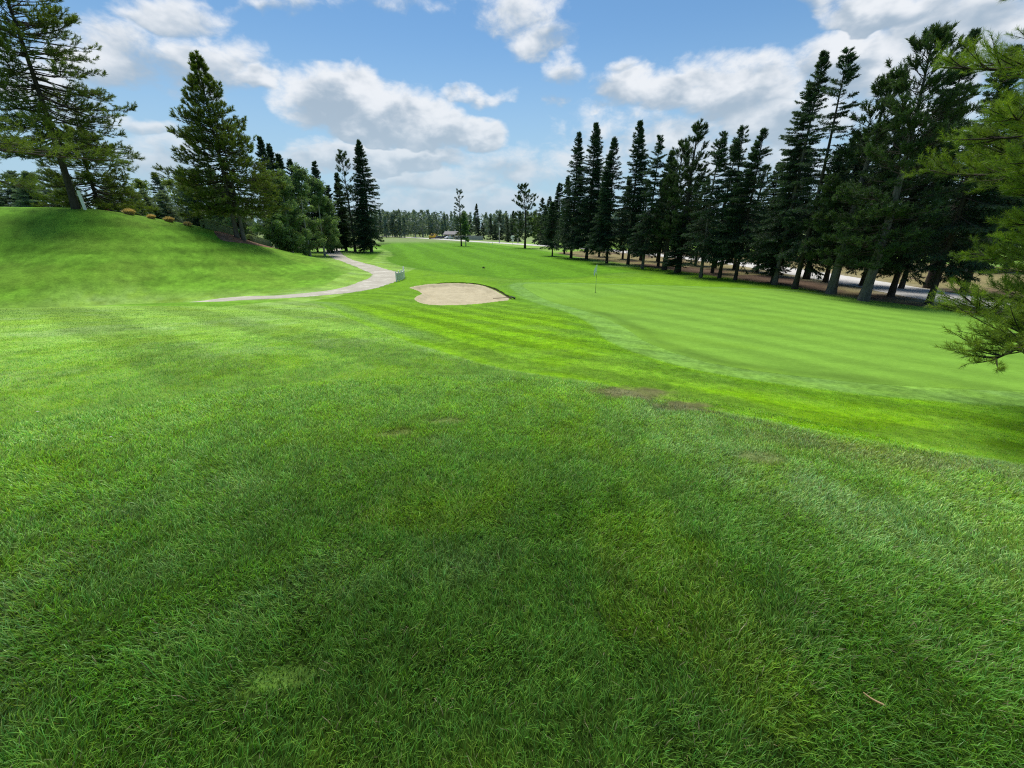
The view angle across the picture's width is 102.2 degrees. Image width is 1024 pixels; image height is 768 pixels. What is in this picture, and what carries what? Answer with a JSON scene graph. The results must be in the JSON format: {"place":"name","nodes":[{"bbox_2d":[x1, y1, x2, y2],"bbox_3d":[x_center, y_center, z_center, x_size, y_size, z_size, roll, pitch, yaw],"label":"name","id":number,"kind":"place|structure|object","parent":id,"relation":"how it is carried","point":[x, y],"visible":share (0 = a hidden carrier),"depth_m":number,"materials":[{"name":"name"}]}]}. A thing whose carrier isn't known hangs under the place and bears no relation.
{"place":"outdoors","nodes":[
{"label":"outdoors","id":0,"kind":"place"},
{"bbox_2d":[120,208,135,214],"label":"ornamental grass","id":1,"kind":"object","parent":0,"point":[128,211],"depth_m":39.23,"materials":[{"name":"yellow plant"}]},
{"bbox_2d":[196,249,397,301],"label":"cart path","id":2,"kind":"structure","parent":0,"point":[379,277],"depth_m":36.73,"materials":[{"name":"grey concrete"}]},
{"bbox_2d":[0,207,1023,767],"bbox_3d":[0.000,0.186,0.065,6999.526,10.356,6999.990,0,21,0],"label":"ground","id":3,"kind":"structure","parent":0,"point":[54,259],"depth_m":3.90,"materials":[{"name":"green plant"}]},
{"bbox_2d":[0,186,13,206],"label":"spruce tree","id":4,"kind":"object","parent":3,"relation":"on","point":[3,200],"visible":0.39,"depth_m":54.65,"materials":[{"name":"green plant"}]},
{"bbox_2d":[0,170,26,206],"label":"spruce tree","id":5,"kind":"object","parent":3,"relation":"on","point":[10,173],"visible":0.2,"depth_m":55.70,"materials":[{"name":"green plant"}]},
{"bbox_2d":[9,170,56,206],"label":"spruce tree","id":6,"kind":"object","parent":3,"relation":"on","point":[25,198],"visible":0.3,"depth_m":51.85,"materials":[{"name":"green plant"}]},
{"bbox_2d":[37,168,69,207],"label":"spruce tree","id":7,"kind":"object","parent":3,"relation":"on","point":[47,190],"visible":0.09,"depth_m":56.20,"materials":[{"name":"green plant"}]},
{"bbox_2d":[0,112,130,196],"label":"pine tree","id":8,"kind":"object","parent":3,"relation":"on","point":[6,147],"visible":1,"depth_m":16.09,"materials":[{"name":"green plant"}]},
{"bbox_2d":[0,0,144,208],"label":"pine tree","id":9,"kind":"object","parent":3,"relation":"on","point":[40,96],"visible":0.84,"depth_m":33.42,"materials":[{"name":"green plant"}]},
{"bbox_2d":[77,190,86,209],"bbox_3d":[-38.205,-16.233,36.716,0.255,1.755,0.255,-3,21,1],"label":"marker post","id":10,"kind":"object","parent":3,"relation":"on","point":[81,200],"visible":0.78,"depth_m":36.65,"materials":[{"name":"white paint"}]},
{"bbox_2d":[27,123,161,215],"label":"pine tree","id":11,"kind":"object","parent":3,"relation":"on","point":[117,187],"visible":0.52,"depth_m":40.32,"materials":[{"name":"green plant"}]},
{"bbox_2d":[92,183,122,211],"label":"spruce tree","id":12,"kind":"object","parent":3,"relation":"on","point":[107,196],"visible":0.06,"depth_m":59.38,"materials":[{"name":"green plant"}]},
{"bbox_2d":[121,185,154,216],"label":"spruce tree","id":13,"kind":"object","parent":3,"relation":"on","point":[142,211],"visible":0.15,"depth_m":57.17,"materials":[{"name":"green plant"}]},
{"bbox_2d":[130,178,155,202],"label":"aspen tree","id":14,"kind":"object","parent":3,"relation":"on","point":[140,184],"visible":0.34,"depth_m":75.92,"materials":[{"name":"green plant"}]},
{"bbox_2d":[135,189,164,218],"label":"spruce tree","id":15,"kind":"object","parent":3,"relation":"on","point":[146,197],"visible":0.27,"depth_m":58.70,"materials":[{"name":"green plant"}]},
{"bbox_2d":[147,171,183,221],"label":"spruce tree","id":16,"kind":"object","parent":3,"relation":"on","point":[157,180],"visible":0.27,"depth_m":70.63,"materials":[{"name":"green plant"}]},
{"bbox_2d":[151,190,184,221],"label":"spruce tree","id":17,"kind":"object","parent":3,"relation":"on","point":[164,197],"visible":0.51,"depth_m":60.38,"materials":[{"name":"green plant"}]},
{"bbox_2d":[154,178,186,218],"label":"aspen tree","id":18,"kind":"object","parent":3,"relation":"on","point":[168,184],"visible":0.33,"depth_m":77.58,"materials":[{"name":"green plant"}]},
{"bbox_2d":[170,175,202,223],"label":"spruce tree","id":19,"kind":"object","parent":3,"relation":"on","point":[182,195],"visible":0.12,"depth_m":63.25,"materials":[{"name":"green plant"}]},
{"bbox_2d":[181,169,214,226],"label":"spruce tree","id":20,"kind":"object","parent":3,"relation":"on","point":[194,220],"visible":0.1,"depth_m":60.46,"materials":[{"name":"green plant"}]},
{"bbox_2d":[200,167,227,223],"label":"spruce tree","id":21,"kind":"object","parent":3,"relation":"on","point":[220,218],"visible":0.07,"depth_m":57.95,"materials":[{"name":"green plant"}]},
{"bbox_2d":[199,219,233,234],"bbox_3d":[-32.457,-17.231,45.959,1.163,2.095,5.204,0,21,0],"label":"clipped hedge","id":22,"kind":"object","parent":3,"relation":"on","point":[211,225],"visible":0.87,"depth_m":44.67,"materials":[{"name":"green plant"}]},
{"bbox_2d":[219,183,258,237],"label":"spruce tree","id":23,"kind":"object","parent":3,"relation":"on","point":[229,221],"visible":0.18,"depth_m":57.89,"materials":[{"name":"green plant"}]},
{"bbox_2d":[214,231,279,249],"bbox_3d":[-31.222,-17.453,51.942,3.002,3.439,20.815,-2,21,-5],"label":"mulch bed","id":24,"kind":"object","parent":3,"relation":"on","point":[223,236],"visible":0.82,"depth_m":44.28,"materials":[{"name":"brown soil"}]},
{"bbox_2d":[151,49,292,240],"bbox_3d":[-30.530,-24.399,43.380,12.027,17.635,12.039,0,21,0],"label":"pine tree","id":25,"kind":"object","parent":24,"relation":"on","point":[254,182],"visible":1,"depth_m":42.01,"materials":[{"name":"green plant"}]},
{"bbox_2d":[246,234,271,246],"bbox_3d":[-32.540,-18.353,53.358,1.147,1.978,5.035,-1,21,-3],"label":"clipped hedge","id":26,"kind":"object","parent":3,"relation":"on","point":[257,239],"visible":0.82,"depth_m":52.28,"materials":[{"name":"green plant"}]},
{"bbox_2d":[255,136,280,249],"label":"spruce tree","id":27,"kind":"object","parent":3,"relation":"on","point":[261,148],"visible":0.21,"depth_m":63.55,"materials":[{"name":"green plant"}]},
{"bbox_2d":[246,174,299,248],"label":"aspen tree","id":28,"kind":"object","parent":3,"relation":"on","point":[273,228],"visible":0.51,"depth_m":56.10,"materials":[{"name":"green plant"}]},
{"bbox_2d":[266,143,290,250],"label":"spruce tree","id":29,"kind":"object","parent":3,"relation":"on","point":[270,151],"visible":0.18,"depth_m":65.22,"materials":[{"name":"green plant"}]},
{"bbox_2d":[262,168,307,252],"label":"aspen tree","id":30,"kind":"object","parent":3,"relation":"on","point":[300,240],"visible":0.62,"depth_m":58.02,"materials":[{"name":"green plant"}]},
{"bbox_2d":[275,153,310,239],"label":"spruce tree","id":31,"kind":"object","parent":3,"relation":"on","point":[279,159],"visible":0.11,"depth_m":67.28,"materials":[{"name":"green plant"}]},
{"bbox_2d":[286,158,314,247],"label":"spruce tree","id":32,"kind":"object","parent":3,"relation":"on","point":[289,161],"visible":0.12,"depth_m":70.14,"materials":[{"name":"green plant"}]},
{"bbox_2d":[280,162,327,256],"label":"aspen tree","id":33,"kind":"object","parent":3,"relation":"on","point":[301,175],"visible":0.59,"depth_m":61.44,"materials":[{"name":"green plant"}]},
{"bbox_2d":[305,179,326,251],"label":"spruce tree","id":34,"kind":"object","parent":3,"relation":"on","point":[313,215],"visible":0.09,"depth_m":75.58,"materials":[{"name":"green plant"}]},
{"bbox_2d":[297,174,341,255],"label":"aspen tree","id":35,"kind":"object","parent":3,"relation":"on","point":[316,186],"visible":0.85,"depth_m":68.45,"materials":[{"name":"green plant"}]},
{"bbox_2d":[310,160,337,251],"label":"spruce tree","id":36,"kind":"object","parent":3,"relation":"on","point":[315,172],"visible":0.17,"depth_m":75.11,"materials":[{"name":"green plant"}]},
{"bbox_2d":[313,195,342,252],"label":"aspen tree","id":37,"kind":"object","parent":3,"relation":"on","point":[329,203],"visible":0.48,"depth_m":75.69,"materials":[{"name":"green plant"}]},
{"bbox_2d":[325,185,348,250],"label":"spruce tree","id":38,"kind":"object","parent":3,"relation":"on","point":[331,197],"visible":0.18,"depth_m":81.84,"materials":[{"name":"green plant"}]},
{"bbox_2d":[333,172,352,250],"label":"spruce tree","id":39,"kind":"object","parent":3,"relation":"on","point":[344,229],"visible":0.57,"depth_m":83.09,"materials":[{"name":"green plant"}]},
{"bbox_2d":[333,149,368,251],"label":"pine tree","id":40,"kind":"object","parent":3,"relation":"on","point":[341,158],"visible":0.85,"depth_m":79.71,"materials":[{"name":"green plant"}]},
{"bbox_2d":[348,139,384,252],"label":"spruce tree","id":41,"kind":"object","parent":3,"relation":"on","point":[367,234],"visible":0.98,"depth_m":80.28,"materials":[{"name":"green plant"}]},
{"bbox_2d":[395,266,404,281],"bbox_3d":[-11.002,-10.999,41.331,0.514,1.082,5.786,-2,21,-6],"label":"white fence","id":42,"kind":"object","parent":3,"relation":"on","point":[399,276],"visible":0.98,"depth_m":39.47,"materials":[{"name":"paint"}]},
{"bbox_2d":[443,230,459,238],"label":"house","id":43,"kind":"structure","parent":3,"relation":"on","point":[449,233],"depth_m":218.86,"materials":[{"name":"beige"}]},
{"bbox_2d":[410,283,508,304],"bbox_3d":[-4.236,-6.965,31.806,6.820,0.814,14.442,-6,21,-15],"label":"sand bunker","id":44,"kind":"object","parent":3,"relation":"on","point":[450,294],"visible":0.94,"depth_m":33.04},
{"bbox_2d":[453,189,465,245],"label":"pine tree","id":45,"kind":"object","parent":3,"relation":"on","point":[459,210],"visible":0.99,"depth_m":122.93,"materials":[{"name":"green plant"}]},
{"bbox_2d":[459,211,470,245],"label":"aspen tree","id":46,"kind":"object","parent":3,"relation":"on","point":[465,226],"visible":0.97,"depth_m":124.75,"materials":[{"name":"green plant"}]},
{"bbox_2d":[455,235,482,239],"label":"board fence","id":47,"kind":"object","parent":3,"relation":"on","point":[473,237],"visible":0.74,"depth_m":196.25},
{"bbox_2d":[472,203,481,235],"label":"spruce tree","id":48,"kind":"object","parent":3,"relation":"on","point":[477,222],"visible":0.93,"depth_m":200.27,"materials":[{"name":"green plant"}]},
{"bbox_2d":[437,282,524,298],"bbox_3d":[-2.038,-8.174,34.938,4.029,0.282,13.239,-14,25,-33],"label":"bunker lip","id":49,"kind":"object","parent":3,"relation":"on","point":[506,292],"visible":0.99,"depth_m":33.75,"materials":[{"name":"green plant"}]},
{"bbox_2d":[486,217,493,239],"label":"spruce tree","id":50,"kind":"object","parent":3,"relation":"on","point":[490,225],"visible":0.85,"depth_m":196.59,"materials":[{"name":"green plant"}]},
{"bbox_2d":[491,221,497,239],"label":"spruce tree","id":51,"kind":"object","parent":3,"relation":"on","point":[495,237],"visible":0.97,"depth_m":191.61,"materials":[{"name":"green plant"}]},
{"bbox_2d":[495,213,504,239],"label":"spruce tree","id":52,"kind":"object","parent":3,"relation":"on","point":[501,228],"visible":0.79,"depth_m":194.71,"materials":[{"name":"green plant"}]},
{"bbox_2d":[505,224,510,241],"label":"spruce tree","id":53,"kind":"object","parent":3,"relation":"on","point":[507,237],"visible":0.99,"depth_m":164.54,"materials":[{"name":"green plant"}]},
{"bbox_2d":[94,204,926,237],"bbox_3d":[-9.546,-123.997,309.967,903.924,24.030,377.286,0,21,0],"label":"wood","id":54,"kind":"object","parent":3,"relation":"on","point":[395,223],"visible":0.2,"depth_m":269.67,"materials":[{"name":"green plant"}]},
{"bbox_2d":[509,211,516,240],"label":"spruce tree","id":55,"kind":"object","parent":3,"relation":"on","point":[511,222],"visible":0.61,"depth_m":172.87,"materials":[{"name":"green plant"}]},
{"bbox_2d":[513,217,523,241],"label":"spruce tree","id":56,"kind":"object","parent":3,"relation":"on","point":[520,230],"visible":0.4,"depth_m":168.36,"materials":[{"name":"green plant"}]},
{"bbox_2d":[511,183,542,247],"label":"pine tree","id":57,"kind":"object","parent":3,"relation":"on","point":[518,213],"visible":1,"depth_m":106.52,"materials":[{"name":"green plant"}]},
{"bbox_2d":[531,197,546,243],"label":"spruce tree","id":58,"kind":"object","parent":3,"relation":"on","point":[541,213],"visible":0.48,"depth_m":138.71,"materials":[{"name":"green plant"}]},
{"bbox_2d":[536,206,548,244],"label":"spruce tree","id":59,"kind":"object","parent":3,"relation":"on","point":[545,214],"visible":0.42,"depth_m":130.07,"materials":[{"name":"green plant"}]},
{"bbox_2d":[540,196,551,243],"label":"spruce tree","id":60,"kind":"object","parent":3,"relation":"on","point":[548,203],"visible":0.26,"depth_m":136.13,"materials":[{"name":"green plant"}]},
{"bbox_2d":[539,201,561,255],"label":"spruce tree","id":61,"kind":"object","parent":3,"relation":"on","point":[550,230],"visible":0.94,"depth_m":77.43,"materials":[{"name":"green plant"}]},
{"bbox_2d":[547,183,564,244],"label":"spruce tree","id":62,"kind":"object","parent":3,"relation":"on","point":[558,195],"visible":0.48,"depth_m":113.97,"materials":[{"name":"green plant"}]},
{"bbox_2d":[557,176,572,253],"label":"spruce tree","id":63,"kind":"object","parent":3,"relation":"on","point":[565,198],"visible":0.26,"depth_m":84.21,"materials":[{"name":"green plant"}]},
{"bbox_2d":[551,132,593,257],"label":"spruce tree","id":64,"kind":"object","parent":3,"relation":"on","point":[568,206],"visible":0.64,"depth_m":69.94,"materials":[{"name":"green plant"}]},
{"bbox_2d":[564,122,616,259],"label":"spruce tree","id":65,"kind":"object","parent":3,"relation":"on","point":[596,163],"visible":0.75,"depth_m":66.32,"materials":[{"name":"green plant"}]},
{"bbox_2d":[583,137,625,262],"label":"spruce tree","id":66,"kind":"object","parent":3,"relation":"on","point":[603,228],"visible":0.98,"depth_m":60.33,"materials":[{"name":"green plant"}]},
{"bbox_2d":[616,176,632,258],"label":"spruce tree","id":67,"kind":"object","parent":3,"relation":"on","point":[626,214],"visible":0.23,"depth_m":69.74,"materials":[{"name":"green plant"}]},
{"bbox_2d":[605,120,651,264],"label":"spruce tree","id":68,"kind":"object","parent":3,"relation":"on","point":[636,202],"visible":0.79,"depth_m":57.37,"materials":[{"name":"green plant"}]},
{"bbox_2d":[620,134,669,268],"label":"spruce tree","id":69,"kind":"object","parent":3,"relation":"on","point":[656,164],"visible":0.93,"depth_m":52.53,"materials":[{"name":"green plant"}]},
{"bbox_2d":[641,149,675,266],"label":"spruce tree","id":70,"kind":"object","parent":3,"relation":"on","point":[662,242],"visible":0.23,"depth_m":56.11,"materials":[{"name":"green plant"}]},
{"bbox_2d":[647,138,696,269],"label":"pine tree","id":71,"kind":"object","parent":3,"relation":"on","point":[667,178],"visible":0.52,"depth_m":50.49,"materials":[{"name":"green plant"}]},
{"bbox_2d":[661,215,694,272],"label":"spruce tree","id":72,"kind":"object","parent":3,"relation":"on","point":[675,261],"visible":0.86,"depth_m":49.18,"materials":[{"name":"green plant"}]},
{"bbox_2d":[668,183,695,254],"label":"spruce tree","id":73,"kind":"object","parent":3,"relation":"on","point":[688,216],"visible":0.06,"depth_m":60.66,"materials":[{"name":"green plant"}]},
{"bbox_2d":[659,118,714,272],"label":"pine tree","id":74,"kind":"object","parent":3,"relation":"on","point":[698,129],"visible":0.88,"depth_m":47.47,"materials":[{"name":"green plant"}]},
{"bbox_2d":[685,176,711,265],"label":"spruce tree","id":75,"kind":"object","parent":3,"relation":"on","point":[702,231],"visible":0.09,"depth_m":57.14,"materials":[{"name":"green plant"}]},
{"bbox_2d":[677,131,732,277],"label":"spruce tree","id":76,"kind":"object","parent":3,"relation":"on","point":[719,155],"visible":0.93,"depth_m":42.75,"materials":[{"name":"green plant"}]},
{"bbox_2d":[703,137,744,272],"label":"spruce tree","id":77,"kind":"object","parent":3,"relation":"on","point":[732,182],"visible":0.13,"depth_m":46.99,"materials":[{"name":"green plant"}]},
{"bbox_2d":[703,125,753,277],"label":"spruce tree","id":78,"kind":"object","parent":3,"relation":"on","point":[735,152],"visible":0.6,"depth_m":41.22,"materials":[{"name":"green plant"}]},
{"bbox_2d":[706,127,775,279],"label":"spruce tree","id":79,"kind":"object","parent":3,"relation":"on","point":[741,213],"visible":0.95,"depth_m":40.33,"materials":[{"name":"green plant"}]},
{"bbox_2d":[724,171,758,269],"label":"spruce tree","id":80,"kind":"object","parent":3,"relation":"on","point":[735,264],"visible":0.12,"depth_m":51.29,"materials":[{"name":"green plant"}]},
{"bbox_2d":[746,164,771,249],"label":"spruce tree","id":81,"kind":"object","parent":3,"relation":"on","point":[763,172],"visible":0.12,"depth_m":71.58,"materials":[{"name":"green plant"}]},
{"bbox_2d":[740,162,782,272],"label":"spruce tree","id":82,"kind":"object","parent":3,"relation":"on","point":[774,186],"visible":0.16,"depth_m":47.53,"materials":[{"name":"green plant"}]},
{"bbox_2d":[523,284,1023,390],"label":"putting green","id":83,"kind":"object","parent":3,"relation":"on","point":[821,336],"visible":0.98,"depth_m":16.36,"materials":[{"name":"green plant"}]},
{"bbox_2d":[752,202,797,282],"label":"spruce tree","id":84,"kind":"object","parent":3,"relation":"on","point":[771,269],"visible":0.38,"depth_m":38.82,"materials":[{"name":"green plant"}]},
{"bbox_2d":[752,145,804,275],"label":"spruce tree","id":85,"kind":"object","parent":3,"relation":"on","point":[771,201],"visible":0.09,"depth_m":44.14,"materials":[{"name":"green plant"}]},
{"bbox_2d":[740,49,831,284],"bbox_3d":[24.775,-17.905,36.200,6.201,18.458,7.046,4,22,12],"label":"spruce tree","id":86,"kind":"object","parent":3,"relation":"on","point":[788,180],"visible":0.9,"depth_m":35.56,"materials":[{"name":"green plant"}]},
{"bbox_2d":[795,145,814,239],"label":"spruce tree","id":87,"kind":"object","parent":3,"relation":"on","point":[805,200],"visible":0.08,"depth_m":66.24,"materials":[{"name":"green plant"}]},
{"bbox_2d":[773,46,864,288],"bbox_3d":[24.808,-16.334,33.084,5.438,17.718,5.075,-17,27,-37],"label":"spruce tree","id":88,"kind":"object","parent":3,"relation":"on","point":[835,165],"visible":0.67,"depth_m":32.45,"materials":[{"name":"green plant"}]},
{"bbox_2d":[792,155,851,278],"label":"spruce tree","id":89,"kind":"object","parent":3,"relation":"on","point":[805,271],"visible":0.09,"depth_m":42.62,"materials":[{"name":"green plant"}]},
{"bbox_2d":[812,133,876,282],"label":"spruce tree","id":90,"kind":"object","parent":3,"relation":"on","point":[827,271],"visible":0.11,"depth_m":37.56,"materials":[{"name":"green plant"}]},
{"bbox_2d":[799,66,913,293],"bbox_3d":[25.830,-14.338,30.799,6.045,15.580,5.459,4,21,11],"label":"pine tree","id":91,"kind":"object","parent":3,"relation":"on","point":[883,85],"visible":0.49,"depth_m":30.82,"materials":[{"name":"green plant"}]},
{"bbox_2d":[846,132,884,224],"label":"spruce tree","id":92,"kind":"object","parent":3,"relation":"on","point":[874,166],"visible":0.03,"depth_m":56.55,"materials":[{"name":"green plant"}]},
{"bbox_2d":[831,134,911,285],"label":"spruce tree","id":93,"kind":"object","parent":3,"relation":"on","point":[851,270],"visible":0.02,"depth_m":37.21,"materials":[{"name":"green plant"}]},
{"bbox_2d":[845,169,912,295],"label":"spruce tree","id":94,"kind":"object","parent":3,"relation":"on","point":[905,194],"visible":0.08,"depth_m":30.51,"materials":[{"name":"green plant"}]},
{"bbox_2d":[819,20,989,301],"bbox_3d":[25.245,-13.412,26.827,7.095,16.527,7.581,12,24,30],"label":"pine tree","id":95,"kind":"object","parent":3,"relation":"on","point":[887,210],"visible":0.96,"depth_m":25.97,"materials":[{"name":"green plant"}]},
{"bbox_2d":[858,27,982,296],"bbox_3d":[29.863,-14.777,29.331,5.452,17.529,5.620,-7,22,-20],"label":"spruce tree","id":96,"kind":"object","parent":3,"relation":"on","point":[972,34],"visible":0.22,"depth_m":29.95,"materials":[{"name":"green plant"}]},
{"bbox_2d":[882,101,965,288],"bbox_3d":[34.219,-14.846,33.611,5.494,14.716,5.178,-1,21,-2],"label":"spruce tree","id":97,"kind":"object","parent":3,"relation":"on","point":[902,284],"visible":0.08,"depth_m":33.32,"materials":[{"name":"green plant"}]},
{"bbox_2d":[925,125,979,264],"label":"spruce tree","id":98,"kind":"object","parent":3,"relation":"on","point":[962,177],"visible":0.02,"depth_m":51.70,"materials":[{"name":"green plant"}]},
{"bbox_2d":[889,43,1023,304],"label":"spruce tree","id":99,"kind":"object","parent":3,"relation":"on","point":[966,226],"visible":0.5,"depth_m":26.44,"materials":[{"name":"green plant"}]},
{"bbox_2d":[901,0,1023,373],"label":"pine tree","id":100,"kind":"object","parent":3,"relation":"on","point":[1006,163],"visible":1,"depth_m":6.24,"materials":[{"name":"green plant"}]},
{"bbox_2d":[922,88,1013,287],"bbox_3d":[37.222,-15.651,34.752,6.048,15.515,4.861,-5,21,-13],"label":"spruce tree","id":101,"kind":"object","parent":3,"relation":"on","point":[929,275],"visible":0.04,"depth_m":34.99,"materials":[{"name":"green plant"}]},
{"bbox_2d":[950,105,1023,292],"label":"spruce tree","id":102,"kind":"object","parent":3,"relation":"on","point":[1007,202],"visible":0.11,"depth_m":31.76,"materials":[{"name":"green plant"}]},
{"bbox_2d":[0,0,1023,227],"label":"sky","id":103,"kind":"structure","parent":0,"point":[483,99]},
{"bbox_2d":[379,236,1013,310],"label":"road","id":104,"kind":"structure","parent":0,"point":[909,291],"depth_m":38.17,"materials":[{"name":"grey asphalt"}]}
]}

